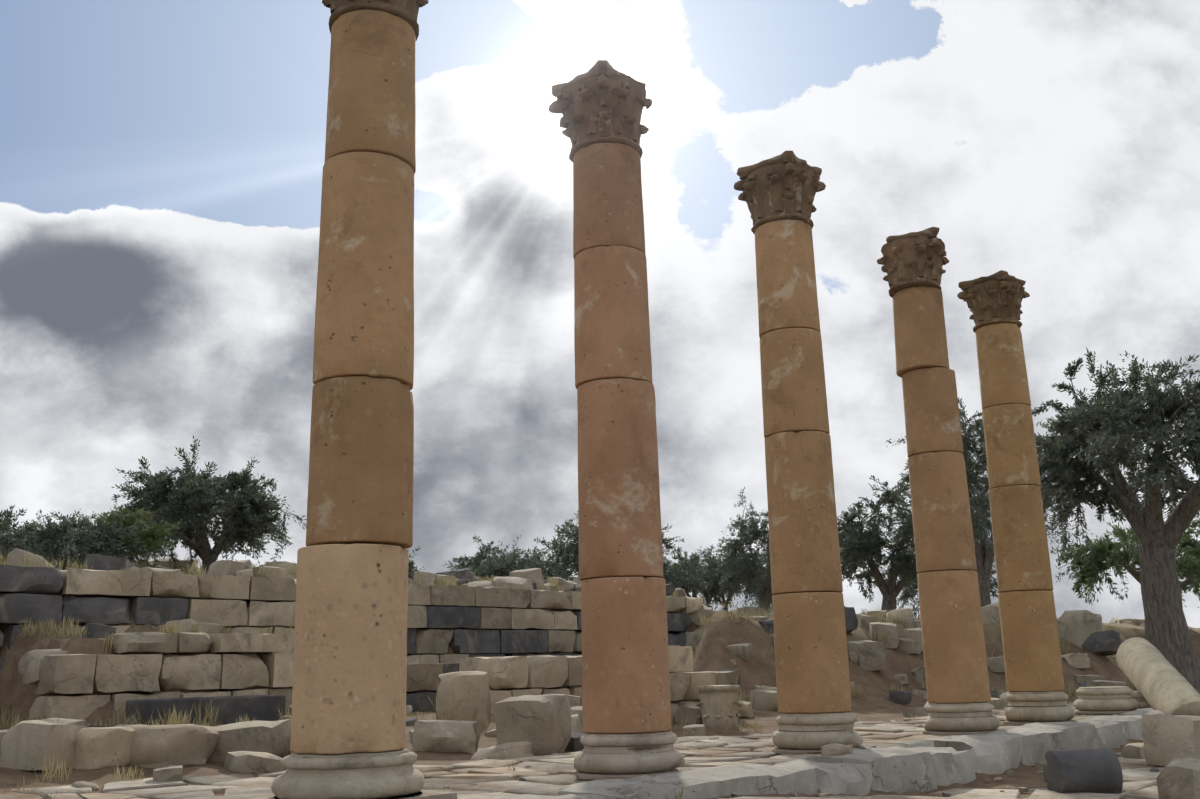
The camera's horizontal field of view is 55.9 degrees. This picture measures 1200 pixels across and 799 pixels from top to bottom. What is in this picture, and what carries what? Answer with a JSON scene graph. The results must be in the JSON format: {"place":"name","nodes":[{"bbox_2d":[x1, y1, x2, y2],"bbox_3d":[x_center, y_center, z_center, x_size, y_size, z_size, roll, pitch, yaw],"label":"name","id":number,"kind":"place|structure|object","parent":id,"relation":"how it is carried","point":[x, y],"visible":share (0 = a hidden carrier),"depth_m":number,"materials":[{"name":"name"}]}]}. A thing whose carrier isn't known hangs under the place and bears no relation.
{"place":"outdoors","nodes":[
{"label":"outdoors","id":0,"kind":"place"},
{"bbox_2d":[0,568,1199,798],"bbox_3d":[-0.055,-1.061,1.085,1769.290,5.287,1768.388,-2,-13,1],"label":"terrain","id":1,"kind":"structure","parent":0,"point":[714,652],"depth_m":17.77,"materials":[{"name":"soil"}]},
{"bbox_2d":[0,505,49,561],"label":"shrub","id":2,"kind":"object","parent":1,"relation":"on","point":[6,521],"visible":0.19,"depth_m":26.72,"materials":[{"name":"green plant"}]},
{"bbox_2d":[0,509,152,569],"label":"shrub","id":3,"kind":"object","parent":1,"relation":"on","point":[54,541],"visible":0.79,"depth_m":24.14,"materials":[{"name":"green plant"}]},
{"bbox_2d":[72,498,180,567],"bbox_3d":[-10.904,3.493,26.003,2.537,2.328,2.313,-2,-13,1],"label":"shrub","id":4,"kind":"object","parent":1,"relation":"on","point":[149,540],"visible":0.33,"depth_m":25.93,"materials":[{"name":"green plant"}]},
{"bbox_2d":[97,436,306,571],"bbox_3d":[-10.665,3.211,30.155,5.708,3.924,5.115,-2,-13,1],"label":"olive tree","id":5,"kind":"object","parent":1,"relation":"on","point":[193,504],"visible":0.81,"depth_m":29.15,"materials":[{"name":"green plant"}]},
{"bbox_2d":[126,695,285,725],"bbox_3d":[-5.365,4.287,15.467,0.750,0.420,1.961,-14,-18,41],"label":"stone block","id":6,"kind":"object","parent":1,"relation":"on","point":[256,707],"visible":0.65,"depth_m":15.18,"materials":[{"name":"grey stone"}]},
{"bbox_2d":[0,564,739,722],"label":"ashlar walls","id":7,"kind":"structure","parent":1,"relation":"on","point":[249,606],"depth_m":17.87,"materials":[{"name":"stone"}]},
{"bbox_2d":[408,545,424,580],"bbox_3d":[-5.941,4.599,29.888,2.672,1.592,2.874,-2,-13,1],"label":"shrub","id":8,"kind":"object","parent":1,"relation":"on","point":[411,567],"depth_m":30.35,"materials":[{"name":"green plant"}]},
{"bbox_2d":[443,534,543,580],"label":"olive tree","id":9,"kind":"object","parent":1,"relation":"on","point":[476,559],"visible":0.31,"depth_m":54.57,"materials":[{"name":"green plant"}]},
{"bbox_2d":[447,546,576,581],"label":"olive scrub","id":10,"kind":"object","parent":1,"relation":"on","point":[503,569],"visible":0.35,"depth_m":51.27,"materials":[{"name":"green plant"}]},
{"bbox_2d":[0,550,1136,793],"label":"dry grass tufts","id":11,"kind":"object","parent":1,"relation":"on","point":[14,716],"visible":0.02,"depth_m":16.76,"materials":[{"name":"beige plant"}]},
{"bbox_2d":[0,702,1163,798],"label":"paving slabs","id":12,"kind":"structure","parent":1,"relation":"on","point":[546,775],"depth_m":10.05,"materials":[{"name":"stone"}]},
{"bbox_2d":[250,0,456,798],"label":"column","id":13,"kind":"structure","parent":12,"relation":"on","point":[348,727],"depth_m":7.74,"materials":[{"name":"stone"}]},
{"bbox_2d":[43,711,1127,798],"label":"paving weeds","id":14,"kind":"object","parent":12,"relation":"on","point":[680,795],"visible":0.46,"depth_m":8.43,"materials":[{"name":"green plant"}]},
{"bbox_2d":[548,60,684,780],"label":"column","id":15,"kind":"structure","parent":12,"relation":"on","point":[599,105],"depth_m":9.77,"materials":[{"name":"stone"}]},
{"bbox_2d":[734,150,864,754],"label":"column","id":16,"kind":"structure","parent":12,"relation":"on","point":[777,195],"depth_m":11.86,"materials":[{"name":"stone"}]},
{"bbox_2d":[877,227,1000,735],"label":"column","id":17,"kind":"structure","parent":12,"relation":"on","point":[955,662],"depth_m":14.15,"materials":[{"name":"stone"}]},
{"bbox_2d":[957,270,1076,724],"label":"column","id":18,"kind":"structure","parent":12,"relation":"on","point":[1032,655],"depth_m":15.82,"materials":[{"name":"stone"}]},
{"bbox_2d":[1074,686,1138,714],"bbox_3d":[7.829,4.659,17.523,0.932,0.400,0.934,-14,-18,41],"label":"column base","id":19,"kind":"object","parent":12,"relation":"on","point":[1107,700],"visible":0.96,"depth_m":17.20,"materials":[{"name":"stone"}]},
{"bbox_2d":[0,548,1199,798],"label":"rubble stones","id":20,"kind":"object","parent":1,"relation":"on","point":[1170,744],"visible":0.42,"depth_m":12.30,"materials":[{"name":"stone"}]},
{"bbox_2d":[527,513,683,585],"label":"olive tree","id":21,"kind":"object","parent":1,"relation":"on","point":[569,552],"visible":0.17,"depth_m":44.18,"materials":[{"name":"green plant"}]},
{"bbox_2d":[662,547,698,594],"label":"olive scrub","id":22,"kind":"object","parent":1,"relation":"on","point":[670,571],"visible":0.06,"depth_m":46.40,"materials":[{"name":"green plant"}]},
{"bbox_2d":[663,546,715,602],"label":"olive tree","id":23,"kind":"object","parent":1,"relation":"on","point":[693,556],"visible":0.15,"depth_m":59.66,"materials":[{"name":"green plant"}]},
{"bbox_2d":[663,542,772,612],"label":"olive scrub","id":24,"kind":"object","parent":1,"relation":"on","point":[709,587],"visible":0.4,"depth_m":45.66,"materials":[{"name":"green plant"}]},
{"bbox_2d":[696,685,742,728],"bbox_3d":[1.707,4.422,16.189,0.688,0.650,0.674,-2,-13,1],"label":"capital","id":25,"kind":"object","parent":1,"relation":"on","point":[718,705],"visible":0.81,"depth_m":15.97,"materials":[{"name":"stone"}]},
{"bbox_2d":[701,487,771,610],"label":"olive tree","id":26,"kind":"object","parent":1,"relation":"on","point":[752,569],"visible":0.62,"depth_m":41.15,"materials":[{"name":"green plant"}]},
{"bbox_2d":[746,594,845,612],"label":"olive scrub","id":27,"kind":"object","parent":1,"relation":"on","point":[755,602],"visible":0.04,"depth_m":50.25,"materials":[{"name":"green plant"}]},
{"bbox_2d":[499,707,1165,798],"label":"kerb stones","id":28,"kind":"object","parent":1,"relation":"on","point":[925,765],"visible":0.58,"depth_m":10.32,"materials":[{"name":"stone"}]},
{"bbox_2d":[837,475,918,609],"bbox_3d":[9.262,5.163,35.635,4.853,5.488,4.442,-2,-13,1],"label":"olive tree","id":29,"kind":"object","parent":1,"relation":"on","point":[859,547],"visible":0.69,"depth_m":35.10,"materials":[{"name":"green plant"}]},
{"bbox_2d":[875,543,998,617],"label":"olive tree","id":30,"kind":"object","parent":1,"relation":"on","point":[907,596],"visible":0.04,"depth_m":43.64,"materials":[{"name":"green plant"}]},
{"bbox_2d":[880,398,1081,606],"bbox_3d":[10.703,3.356,32.805,5.390,6.877,5.263,-2,-13,1],"label":"olive tree","id":31,"kind":"object","parent":1,"relation":"on","point":[982,524],"visible":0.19,"depth_m":32.50,"materials":[{"name":"green plant"}]},
{"bbox_2d":[1043,748,1122,793],"bbox_3d":[4.385,3.399,10.283,0.550,0.427,0.421,-1,-13,-3],"label":"column drum","id":32,"kind":"object","parent":1,"relation":"on","point":[1087,770],"visible":0.77,"depth_m":10.12,"materials":[{"name":"grey stone"}]},
{"bbox_2d":[981,347,1199,693],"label":"olive tree","id":33,"kind":"object","parent":1,"relation":"on","point":[1109,426],"visible":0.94,"depth_m":22.45,"materials":[{"name":"green plant"}]},
{"bbox_2d":[1051,519,1199,607],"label":"green tree","id":34,"kind":"object","parent":1,"relation":"on","point":[1103,556],"visible":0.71,"depth_m":37.13,"materials":[{"name":"green plant"}]},
{"bbox_2d":[1131,691,1150,708],"bbox_3d":[8.922,4.973,18.565,0.895,0.360,0.903,-2,-13,1],"label":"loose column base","id":35,"kind":"object","parent":1,"relation":"on","point":[1143,703],"visible":0.08,"depth_m":18.25,"materials":[{"name":"stone"}]},
{"bbox_2d":[1116,637,1199,715],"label":"fallen column","id":36,"kind":"structure","parent":1,"relation":"on","point":[1158,680],"depth_m":17.56,"materials":[{"name":"stone"}]},
{"bbox_2d":[0,0,1199,627],"label":"sky","id":37,"kind":"structure","parent":0,"point":[162,161],"materials":[{"name":"white"}]}
]}

